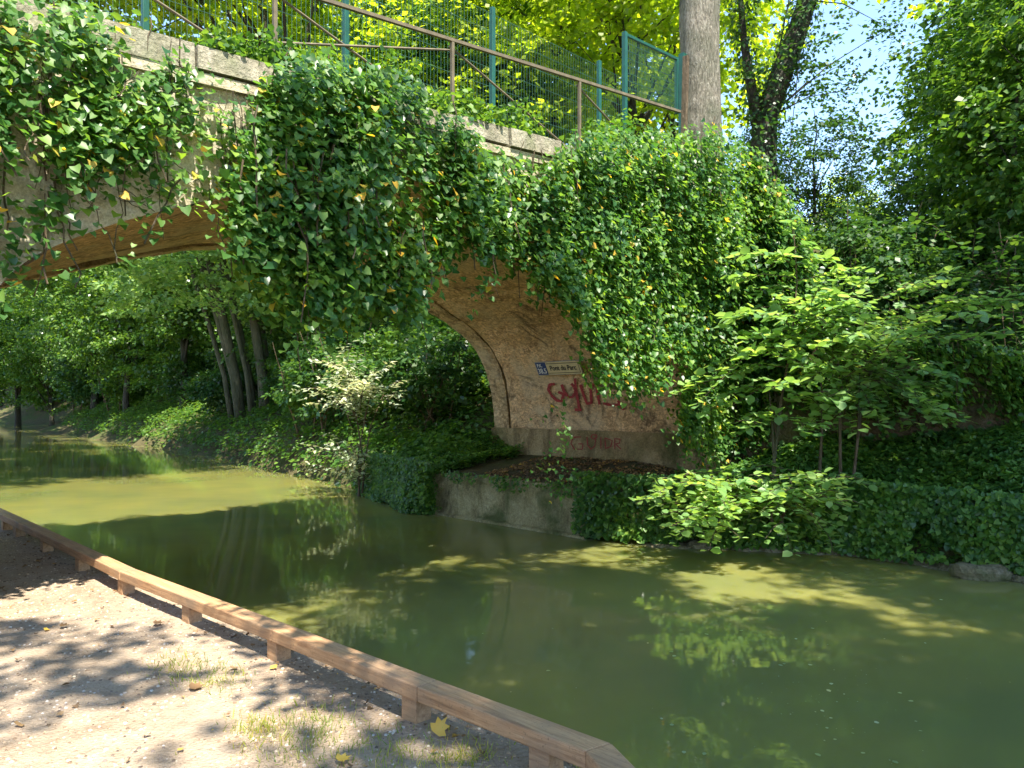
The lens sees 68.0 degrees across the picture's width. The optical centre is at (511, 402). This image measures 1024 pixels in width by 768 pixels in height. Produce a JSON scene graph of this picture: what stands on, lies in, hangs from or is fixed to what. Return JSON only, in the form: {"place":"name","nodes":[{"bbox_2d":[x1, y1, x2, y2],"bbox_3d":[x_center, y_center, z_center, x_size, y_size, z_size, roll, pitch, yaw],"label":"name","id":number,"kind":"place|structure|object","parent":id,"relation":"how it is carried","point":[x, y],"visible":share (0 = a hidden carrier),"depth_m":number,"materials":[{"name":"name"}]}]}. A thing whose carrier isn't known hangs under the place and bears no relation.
{"place":"outdoors","nodes":[
{"label":"outdoors","id":0,"kind":"place"},
{"bbox_2d":[0,533,571,767],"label":"loose gravel","id":1,"kind":"structure","parent":0,"point":[68,760],"depth_m":4.07,"materials":[{"name":"gravel"}]},
{"bbox_2d":[0,520,578,767],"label":"towpath","id":2,"kind":"structure","parent":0,"point":[192,720],"depth_m":4.00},
{"bbox_2d":[47,0,248,34],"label":"shade tree","id":3,"kind":"object","parent":2,"relation":"on","point":[203,16],"visible":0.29,"depth_m":18.75,"materials":[{"name":"green plant"}]},
{"bbox_2d":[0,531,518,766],"bbox_3d":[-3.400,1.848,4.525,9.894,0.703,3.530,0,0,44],"label":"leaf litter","id":4,"kind":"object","parent":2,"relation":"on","point":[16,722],"visible":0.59,"depth_m":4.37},
{"bbox_2d":[0,508,634,767],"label":"guard rail","id":5,"kind":"object","parent":2,"relation":"on","point":[549,744],"visible":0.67,"depth_m":3.89,"materials":[{"name":"brown wood"}]},
{"bbox_2d":[430,717,448,735],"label":"fallen leaf","id":6,"kind":"object","parent":2,"relation":"on","point":[437,728],"visible":1,"depth_m":3.50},
{"bbox_2d":[126,642,515,767],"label":"grass","id":7,"kind":"structure","parent":0,"point":[267,726],"depth_m":3.51,"materials":[{"name":"plant"}]},
{"bbox_2d":[0,424,1023,767],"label":"canal water","id":8,"kind":"structure","parent":0,"point":[634,646],"depth_m":7.28,"materials":[{"name":"liquid"}]},
{"bbox_2d":[482,599,941,763],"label":"floating leaves","id":9,"kind":"object","parent":8,"relation":"on","point":[704,753],"visible":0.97,"depth_m":4.89,"materials":[{"name":"green plant"}]},
{"bbox_2d":[0,229,1023,572],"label":"wooded bank","id":10,"kind":"structure","parent":0,"point":[32,415],"depth_m":22.12,"materials":[{"name":"plant"}]},
{"bbox_2d":[0,283,46,404],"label":"woodland tree","id":11,"kind":"object","parent":10,"relation":"on","point":[2,367],"visible":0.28,"depth_m":60.06,"materials":[{"name":"green plant"}]},
{"bbox_2d":[0,280,64,425],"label":"woodland tree","id":12,"kind":"object","parent":10,"relation":"on","point":[18,418],"visible":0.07,"depth_m":65.70,"materials":[{"name":"green plant"}]},
{"bbox_2d":[0,281,86,425],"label":"woodland tree","id":13,"kind":"object","parent":10,"relation":"on","point":[30,382],"visible":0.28,"depth_m":56.46,"materials":[{"name":"green plant"}]},
{"bbox_2d":[3,272,147,414],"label":"woodland tree","id":14,"kind":"object","parent":10,"relation":"on","point":[50,306],"visible":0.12,"depth_m":48.03,"materials":[{"name":"green plant"}]},
{"bbox_2d":[44,351,119,419],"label":"woodland shrub","id":15,"kind":"object","parent":10,"relation":"on","point":[83,400],"visible":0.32,"depth_m":50.18,"materials":[{"name":"green plant"}]},
{"bbox_2d":[44,332,122,401],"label":"woodland shrub","id":16,"kind":"object","parent":10,"relation":"on","point":[69,365],"visible":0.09,"depth_m":49.80,"materials":[{"name":"green plant"}]},
{"bbox_2d":[40,259,178,412],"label":"woodland tree","id":17,"kind":"object","parent":10,"relation":"on","point":[105,344],"visible":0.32,"depth_m":42.54,"materials":[{"name":"green plant"}]},
{"bbox_2d":[82,354,154,416],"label":"woodland shrub","id":18,"kind":"object","parent":10,"relation":"on","point":[107,389],"visible":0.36,"depth_m":45.26,"materials":[{"name":"green plant"}]},
{"bbox_2d":[78,263,175,394],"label":"woodland tree","id":19,"kind":"object","parent":10,"relation":"on","point":[129,319],"depth_m":43.02,"materials":[{"name":"green plant"}]},
{"bbox_2d":[78,252,240,409],"bbox_3d":[-16.309,-6.182,38.087,9.320,14.269,9.682,0,0,37],"label":"woodland tree","id":20,"kind":"object","parent":10,"relation":"on","point":[177,335],"visible":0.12,"depth_m":36.69,"materials":[{"name":"green plant"}]},
{"bbox_2d":[113,341,213,404],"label":"woodland shrub","id":21,"kind":"object","parent":10,"relation":"on","point":[144,369],"visible":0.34,"depth_m":39.95,"materials":[{"name":"green plant"}]},
{"bbox_2d":[137,343,220,406],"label":"woodland shrub","id":22,"kind":"object","parent":10,"relation":"on","point":[172,388],"visible":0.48,"depth_m":37.70,"materials":[{"name":"green plant"}]},
{"bbox_2d":[85,250,283,427],"bbox_3d":[-11.577,-4.955,26.958,8.933,12.147,5.782,0,0,0],"label":"multi stemmed tree","id":23,"kind":"object","parent":10,"relation":"on","point":[209,279],"visible":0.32,"depth_m":27.61,"materials":[{"name":"green plant"}]},
{"bbox_2d":[130,257,239,370],"bbox_3d":[-15.110,-5.852,39.322,8.478,12.364,8.026,0,0,34],"label":"woodland tree","id":24,"kind":"object","parent":10,"relation":"on","point":[200,337],"visible":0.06,"depth_m":37.63,"materials":[{"name":"green plant"}]},
{"bbox_2d":[177,347,257,420],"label":"woodland shrub","id":25,"kind":"object","parent":10,"relation":"on","point":[210,392],"visible":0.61,"depth_m":30.44,"materials":[{"name":"green plant"}]},
{"bbox_2d":[88,0,376,346],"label":"shade tree","id":26,"kind":"object","parent":10,"relation":"on","point":[287,9],"visible":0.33,"depth_m":22.01,"materials":[{"name":"green plant"}]},
{"bbox_2d":[203,307,269,366],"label":"woodland shrub","id":27,"kind":"object","parent":10,"relation":"on","point":[247,331],"visible":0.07,"depth_m":36.06,"materials":[{"name":"green plant"}]},
{"bbox_2d":[193,263,318,384],"bbox_3d":[-9.329,-4.308,30.705,6.552,9.554,6.202,0,0,-16],"label":"woodland tree","id":28,"kind":"object","parent":10,"relation":"on","point":[272,336],"visible":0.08,"depth_m":29.20,"materials":[{"name":"green plant"}]},
{"bbox_2d":[254,360,288,413],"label":"woodland shrub","id":29,"kind":"object","parent":10,"relation":"on","point":[267,385],"visible":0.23,"depth_m":27.05,"materials":[{"name":"green plant"}]},
{"bbox_2d":[250,339,301,402],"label":"woodland shrub","id":30,"kind":"object","parent":10,"relation":"on","point":[280,357],"visible":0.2,"depth_m":28.57,"materials":[{"name":"green plant"}]},
{"bbox_2d":[61,361,493,502],"bbox_3d":[-12.202,-0.993,37.344,12.632,8.025,49.610,0,0,-38],"label":"ground cover ivy","id":31,"kind":"object","parent":10,"relation":"on","point":[163,410],"visible":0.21,"depth_m":24.67,"materials":[{"name":"green plant"}]},
{"bbox_2d":[261,340,349,444],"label":"woodland shrub","id":32,"kind":"object","parent":10,"relation":"on","point":[286,369],"visible":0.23,"depth_m":21.48,"materials":[{"name":"green plant"}]},
{"bbox_2d":[249,280,362,349],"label":"woodland tree","id":33,"kind":"object","parent":10,"relation":"on","point":[305,337],"depth_m":28.23,"materials":[{"name":"green plant"}]},
{"bbox_2d":[272,323,370,406],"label":"woodland shrub","id":34,"kind":"object","parent":10,"relation":"on","point":[277,372],"visible":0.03,"depth_m":23.14,"materials":[{"name":"green plant"}]},
{"bbox_2d":[274,326,381,439],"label":"woodland shrub","id":35,"kind":"object","parent":10,"relation":"on","point":[331,417],"visible":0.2,"depth_m":20.94,"materials":[{"name":"green plant"}]},
{"bbox_2d":[301,346,367,422],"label":"woodland shrub","id":36,"kind":"object","parent":10,"relation":"on","point":[312,378],"visible":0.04,"depth_m":20.93,"materials":[{"name":"green plant"}]},
{"bbox_2d":[289,340,410,495],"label":"pale shrub","id":37,"kind":"object","parent":10,"relation":"on","point":[360,388],"visible":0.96,"depth_m":16.09,"materials":[{"name":"green plant"}]},
{"bbox_2d":[298,314,404,388],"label":"woodland shrub","id":38,"kind":"object","parent":10,"relation":"on","point":[349,341],"visible":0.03,"depth_m":21.74,"materials":[{"name":"green plant"}]},
{"bbox_2d":[0,0,725,471],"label":"stone bridge","id":39,"kind":"structure","parent":10,"relation":"on","point":[506,336],"depth_m":9.95,"materials":[{"name":"stone"}]},
{"bbox_2d":[0,0,202,227],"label":"hanging ivy","id":40,"kind":"object","parent":39,"relation":"attached to","point":[78,126],"visible":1,"depth_m":5.29,"materials":[{"name":"green plant"}]},
{"bbox_2d":[0,109,214,319],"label":"hanging ivy","id":41,"kind":"object","parent":39,"relation":"attached to","point":[37,231],"visible":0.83,"depth_m":5.45,"materials":[{"name":"green plant"}]},
{"bbox_2d":[0,18,259,230],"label":"bare ivy roots","id":42,"kind":"object","parent":39,"relation":"attached to","point":[45,134],"visible":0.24,"depth_m":5.42,"materials":[{"name":"brown plant"}]},
{"bbox_2d":[36,0,393,96],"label":"coping plants","id":43,"kind":"object","parent":39,"relation":"on","point":[116,16],"visible":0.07,"depth_m":5.81,"materials":[{"name":"green plant"}]},
{"bbox_2d":[142,38,288,275],"bbox_3d":[-2.440,-1.983,6.190,1.436,1.828,0.606,0,0,-42],"label":"hanging ivy","id":44,"kind":"object","parent":39,"relation":"attached to","point":[180,80],"visible":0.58,"depth_m":6.08,"materials":[{"name":"green plant"}]},
{"bbox_2d":[190,20,490,122],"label":"coping plants","id":45,"kind":"object","parent":39,"relation":"on","point":[233,44],"visible":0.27,"depth_m":6.63,"materials":[{"name":"green plant"}]},
{"bbox_2d":[64,0,621,146],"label":"fence","id":46,"kind":"object","parent":39,"relation":"on","point":[345,37],"visible":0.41,"depth_m":9.09,"materials":[{"name":"metal"}]},
{"bbox_2d":[205,42,519,370],"bbox_3d":[-1.099,-1.814,7.135,1.204,3.073,3.510,0,0,41],"label":"hanging ivy","id":47,"kind":"object","parent":39,"relation":"hanging from","point":[287,264],"visible":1,"depth_m":6.67,"materials":[{"name":"green plant"}]},
{"bbox_2d":[153,0,680,159],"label":"handrail","id":48,"kind":"object","parent":39,"relation":"on","point":[453,42],"visible":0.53,"depth_m":8.36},
{"bbox_2d":[460,142,588,339],"bbox_3d":[0.171,-1.891,8.659,0.821,2.320,2.201,0,0,44],"label":"hanging ivy","id":49,"kind":"object","parent":39,"relation":"attached to","point":[522,204],"visible":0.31,"depth_m":8.47,"materials":[{"name":"green plant"}]},
{"bbox_2d":[521,393,576,505],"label":"hanging ivy","id":50,"kind":"object","parent":39,"relation":"hanging from","point":[558,448],"visible":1,"depth_m":9.10,"materials":[{"name":"green plant"}]},
{"bbox_2d":[373,44,729,180],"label":"coping plants","id":51,"kind":"object","parent":39,"relation":"on","point":[498,114],"visible":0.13,"depth_m":8.88,"materials":[{"name":"green plant"}]},
{"bbox_2d":[534,360,582,374],"bbox_3d":[0.842,-0.634,13.793,0.137,0.248,1.079,0,0,-45],"label":"name sign","id":52,"kind":"object","parent":39,"relation":"attached to","point":[565,367],"visible":1,"depth_m":13.77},
{"bbox_2d":[622,31,688,172],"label":"gate","id":53,"kind":"structure","parent":39,"relation":"on","point":[681,77],"depth_m":12.38,"materials":[{"name":"teal paint"},{"name":"green wire"},{"name":"rusty brown metal"}]},
{"bbox_2d":[516,116,824,419],"bbox_3d":[2.121,-2.039,10.136,5.765,4.547,1.808,0,0,-38],"label":"hanging ivy","id":54,"kind":"object","parent":39,"relation":"attached to","point":[597,288],"visible":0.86,"depth_m":9.90,"materials":[{"name":"green plant"}]},
{"bbox_2d":[660,327,782,474],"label":"hanging ivy","id":55,"kind":"object","parent":39,"relation":"hanging from","point":[698,429],"visible":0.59,"depth_m":11.46,"materials":[{"name":"green plant"}]},
{"bbox_2d":[311,327,419,436],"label":"woodland shrub","id":56,"kind":"object","parent":10,"relation":"on","point":[389,355],"visible":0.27,"depth_m":19.17,"materials":[{"name":"green plant"}]},
{"bbox_2d":[325,343,413,420],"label":"woodland shrub","id":57,"kind":"object","parent":10,"relation":"on","point":[361,352],"visible":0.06,"depth_m":19.99,"materials":[{"name":"green plant"}]},
{"bbox_2d":[278,0,461,309],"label":"woodland tree","id":58,"kind":"object","parent":10,"relation":"on","point":[335,33],"visible":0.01,"depth_m":25.92,"materials":[{"name":"green plant"}]},
{"bbox_2d":[254,0,503,312],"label":"broadleaf tree","id":59,"kind":"object","parent":10,"relation":"on","point":[352,31],"visible":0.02,"depth_m":21.58,"materials":[{"name":"green plant"}]},
{"bbox_2d":[365,351,430,421],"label":"woodland shrub","id":60,"kind":"object","parent":10,"relation":"on","point":[391,413],"visible":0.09,"depth_m":19.15,"materials":[{"name":"green plant"}]},
{"bbox_2d":[363,317,476,375],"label":"woodland shrub","id":61,"kind":"object","parent":10,"relation":"on","point":[454,334],"visible":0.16,"depth_m":19.28,"materials":[{"name":"green plant"}]},
{"bbox_2d":[359,316,487,431],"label":"woodland shrub","id":62,"kind":"object","parent":10,"relation":"on","point":[420,406],"visible":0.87,"depth_m":16.79,"materials":[{"name":"green plant"}]},
{"bbox_2d":[350,422,524,511],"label":"bank ivy","id":63,"kind":"object","parent":10,"relation":"on","point":[459,457],"visible":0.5,"depth_m":14.98,"materials":[{"name":"green plant"}]},
{"bbox_2d":[416,338,488,399],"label":"woodland shrub","id":64,"kind":"object","parent":10,"relation":"on","point":[479,365],"visible":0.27,"depth_m":17.99,"materials":[{"name":"green plant"}]},
{"bbox_2d":[333,0,616,148],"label":"broadleaf tree","id":65,"kind":"object","parent":10,"relation":"on","point":[540,27],"visible":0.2,"depth_m":19.52,"materials":[{"name":"green plant"}]},
{"bbox_2d":[331,0,621,138],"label":"woodland tree","id":66,"kind":"object","parent":10,"relation":"on","point":[419,54],"visible":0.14,"depth_m":21.10,"materials":[{"name":"green plant"}]},
{"bbox_2d":[413,470,589,538],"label":"quay wall","id":67,"kind":"structure","parent":10,"relation":"on","point":[530,508],"depth_m":12.38,"materials":[{"name":"concrete"}]},
{"bbox_2d":[356,448,437,514],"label":"trailing ivy","id":68,"kind":"object","parent":67,"relation":"attached to","point":[405,491],"visible":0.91,"depth_m":14.06,"materials":[{"name":"green plant"}]},
{"bbox_2d":[440,470,572,498],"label":"trailing ivy","id":69,"kind":"object","parent":67,"relation":"attached to","point":[505,485],"visible":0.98,"depth_m":12.18,"materials":[{"name":"green plant"}]},
{"bbox_2d":[570,468,916,564],"bbox_3d":[2.945,1.488,10.343,4.527,1.067,0.521,0,0,22],"label":"trailing ivy","id":70,"kind":"object","parent":67,"relation":"attached to","point":[895,537],"visible":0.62,"depth_m":10.28,"materials":[{"name":"green plant"}]},
{"bbox_2d":[870,479,1023,575],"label":"trailing ivy","id":71,"kind":"object","parent":67,"relation":"attached to","point":[919,508],"visible":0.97,"depth_m":8.89,"materials":[{"name":"green plant"}]},
{"bbox_2d":[404,0,678,146],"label":"broadleaf tree","id":72,"kind":"object","parent":10,"relation":"on","point":[599,44],"visible":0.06,"depth_m":22.00,"materials":[{"name":"green plant"}]},
{"bbox_2d":[485,455,684,501],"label":"leaf litter","id":73,"kind":"object","parent":10,"relation":"on","point":[548,459],"visible":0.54,"depth_m":12.93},
{"bbox_2d":[447,0,787,151],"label":"broadleaf tree","id":74,"kind":"object","parent":10,"relation":"on","point":[597,24],"visible":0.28,"depth_m":19.54,"materials":[{"name":"green plant"}]},
{"bbox_2d":[550,0,828,154],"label":"broadleaf tree","id":75,"kind":"object","parent":10,"relation":"on","point":[724,114],"visible":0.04,"depth_m":26.56,"materials":[{"name":"green plant"}]},
{"bbox_2d":[492,0,951,169],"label":"plane tree","id":76,"kind":"object","parent":10,"relation":"on","point":[699,24],"visible":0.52,"depth_m":13.14,"materials":[{"name":"grey plant"}]},
{"bbox_2d":[628,461,887,556],"bbox_3d":[3.048,1.284,9.321,3.219,1.036,1.886,0,0,8],"label":"hazel bush","id":77,"kind":"object","parent":10,"relation":"on","point":[777,493],"visible":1,"depth_m":9.34,"materials":[{"name":"green plant"}]},
{"bbox_2d":[669,216,874,479],"bbox_3d":[3.430,-0.708,9.571,2.674,3.434,1.400,0,0,-9],"label":"hazel sapling","id":78,"kind":"object","parent":10,"relation":"on","point":[729,318],"visible":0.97,"depth_m":9.70,"materials":[{"name":"green plant"}]},
{"bbox_2d":[723,108,829,222],"bbox_3d":[6.177,-4.864,18.904,3.306,4.844,3.471,0,0,-20],"label":"woodland tree","id":79,"kind":"object","parent":10,"relation":"on","point":[782,165],"visible":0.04,"depth_m":18.58,"materials":[{"name":"green plant"}]},
{"bbox_2d":[744,79,894,239],"bbox_3d":[6.979,-4.779,17.372,3.174,4.651,3.332,0,0,25],"label":"woodland tree","id":80,"kind":"object","parent":10,"relation":"on","point":[816,192],"visible":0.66,"depth_m":17.18,"materials":[{"name":"green plant"}]},
{"bbox_2d":[720,0,950,214],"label":"ivy clad tree","id":81,"kind":"object","parent":10,"relation":"on","point":[763,115],"visible":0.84,"depth_m":14.99,"materials":[{"name":"green plant"}]},
{"bbox_2d":[648,423,1023,571],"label":"bank ivy","id":82,"kind":"object","parent":10,"relation":"on","point":[934,472],"visible":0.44,"depth_m":10.21,"materials":[{"name":"green plant"}]},
{"bbox_2d":[806,174,895,232],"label":"broadleaf tree","id":83,"kind":"object","parent":10,"relation":"on","point":[839,199],"visible":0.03,"depth_m":34.29,"materials":[{"name":"green plant"}]},
{"bbox_2d":[818,143,916,234],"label":"woodland tree","id":84,"kind":"object","parent":10,"relation":"on","point":[855,175],"visible":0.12,"depth_m":19.78,"materials":[{"name":"green plant"}]},
{"bbox_2d":[734,199,1023,459],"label":"slope undergrowth","id":85,"kind":"object","parent":10,"relation":"on","point":[817,235],"visible":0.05,"depth_m":11.33,"materials":[{"name":"green plant"}]},
{"bbox_2d":[815,196,948,282],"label":"woodland shrub","id":86,"kind":"object","parent":10,"relation":"on","point":[839,213],"visible":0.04,"depth_m":13.89,"materials":[{"name":"green plant"}]},
{"bbox_2d":[742,262,1023,457],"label":"retaining wall","id":87,"kind":"structure","parent":10,"relation":"on","point":[787,433],"depth_m":10.94,"materials":[{"name":"stone"}]},
{"bbox_2d":[747,303,1023,448],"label":"hanging ivy","id":88,"kind":"object","parent":87,"relation":"attached to","point":[998,361],"visible":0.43,"depth_m":10.38,"materials":[{"name":"green plant"}]},
{"bbox_2d":[809,208,956,310],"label":"woodland shrub","id":89,"kind":"object","parent":10,"relation":"on","point":[833,240],"visible":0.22,"depth_m":12.96,"materials":[{"name":"green plant"}]},
{"bbox_2d":[761,266,1023,477],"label":"hazel sapling","id":90,"kind":"object","parent":10,"relation":"on","point":[838,348],"visible":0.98,"depth_m":9.67,"materials":[{"name":"green plant"}]},
{"bbox_2d":[832,201,958,301],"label":"woodland shrub","id":91,"kind":"object","parent":10,"relation":"on","point":[921,233],"visible":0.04,"depth_m":13.39,"materials":[{"name":"green plant"}]},
{"bbox_2d":[817,214,980,340],"bbox_3d":[6.079,-1.603,12.648,2.648,2.893,2.810,0,0,-14],"label":"woodland shrub","id":92,"kind":"object","parent":10,"relation":"on","point":[891,276],"visible":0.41,"depth_m":12.06,"materials":[{"name":"green plant"}]},
{"bbox_2d":[848,137,988,232],"bbox_3d":[8.963,-3.900,16.977,2.916,4.069,2.777,0,0,12],"label":"woodland tree","id":93,"kind":"object","parent":10,"relation":"on","point":[905,194],"visible":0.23,"depth_m":16.69,"materials":[{"name":"green plant"}]},
{"bbox_2d":[857,0,1019,224],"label":"woodland tree","id":94,"kind":"object","parent":10,"relation":"on","point":[909,113],"visible":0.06,"depth_m":18.38,"materials":[{"name":"green plant"}]},
{"bbox_2d":[854,0,1023,291],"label":"woodland tree","id":95,"kind":"object","parent":10,"relation":"on","point":[935,98],"visible":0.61,"depth_m":13.36,"materials":[{"name":"green plant"}]},
{"bbox_2d":[880,0,1023,234],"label":"woodland tree","id":96,"kind":"object","parent":10,"relation":"on","point":[911,124],"visible":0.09,"depth_m":16.31,"materials":[{"name":"green plant"}]},
{"bbox_2d":[885,226,1018,323],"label":"woodland shrub","id":97,"kind":"object","parent":10,"relation":"on","point":[984,239],"visible":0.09,"depth_m":12.87,"materials":[{"name":"green plant"}]},
{"bbox_2d":[889,212,1023,379],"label":"hazel sapling","id":98,"kind":"object","parent":10,"relation":"on","point":[1004,279],"visible":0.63,"depth_m":10.70,"materials":[{"name":"green plant"}]},
{"bbox_2d":[894,0,1019,200],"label":"woodland tree","id":99,"kind":"object","parent":10,"relation":"on","point":[931,41],"visible":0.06,"depth_m":17.52,"materials":[{"name":"green plant"}]},
{"bbox_2d":[899,260,1015,340],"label":"woodland shrub","id":100,"kind":"object","parent":10,"relation":"on","point":[957,322],"visible":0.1,"depth_m":12.09,"materials":[{"name":"green plant"}]},
{"bbox_2d":[892,245,1023,342],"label":"woodland shrub","id":101,"kind":"object","parent":10,"relation":"on","point":[972,283],"visible":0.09,"depth_m":12.34,"materials":[{"name":"green plant"}]},
{"bbox_2d":[898,0,1023,200],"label":"woodland tree","id":102,"kind":"object","parent":10,"relation":"on","point":[936,20],"visible":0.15,"depth_m":14.70,"materials":[{"name":"green plant"}]},
{"bbox_2d":[907,0,1023,271],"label":"woodland tree","id":103,"kind":"object","parent":10,"relation":"on","point":[1016,223],"visible":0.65,"depth_m":12.58,"materials":[{"name":"green plant"}]},
{"bbox_2d":[948,561,1013,581],"bbox_3d":[5.384,1.953,8.685,0.708,0.246,0.410,0,0,2],"label":"bank rock","id":104,"kind":"object","parent":10,"relation":"on","point":[999,572],"visible":0.6,"depth_m":8.55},
{"bbox_2d":[86,0,1006,231],"label":"sky","id":105,"kind":"structure","parent":0,"point":[854,32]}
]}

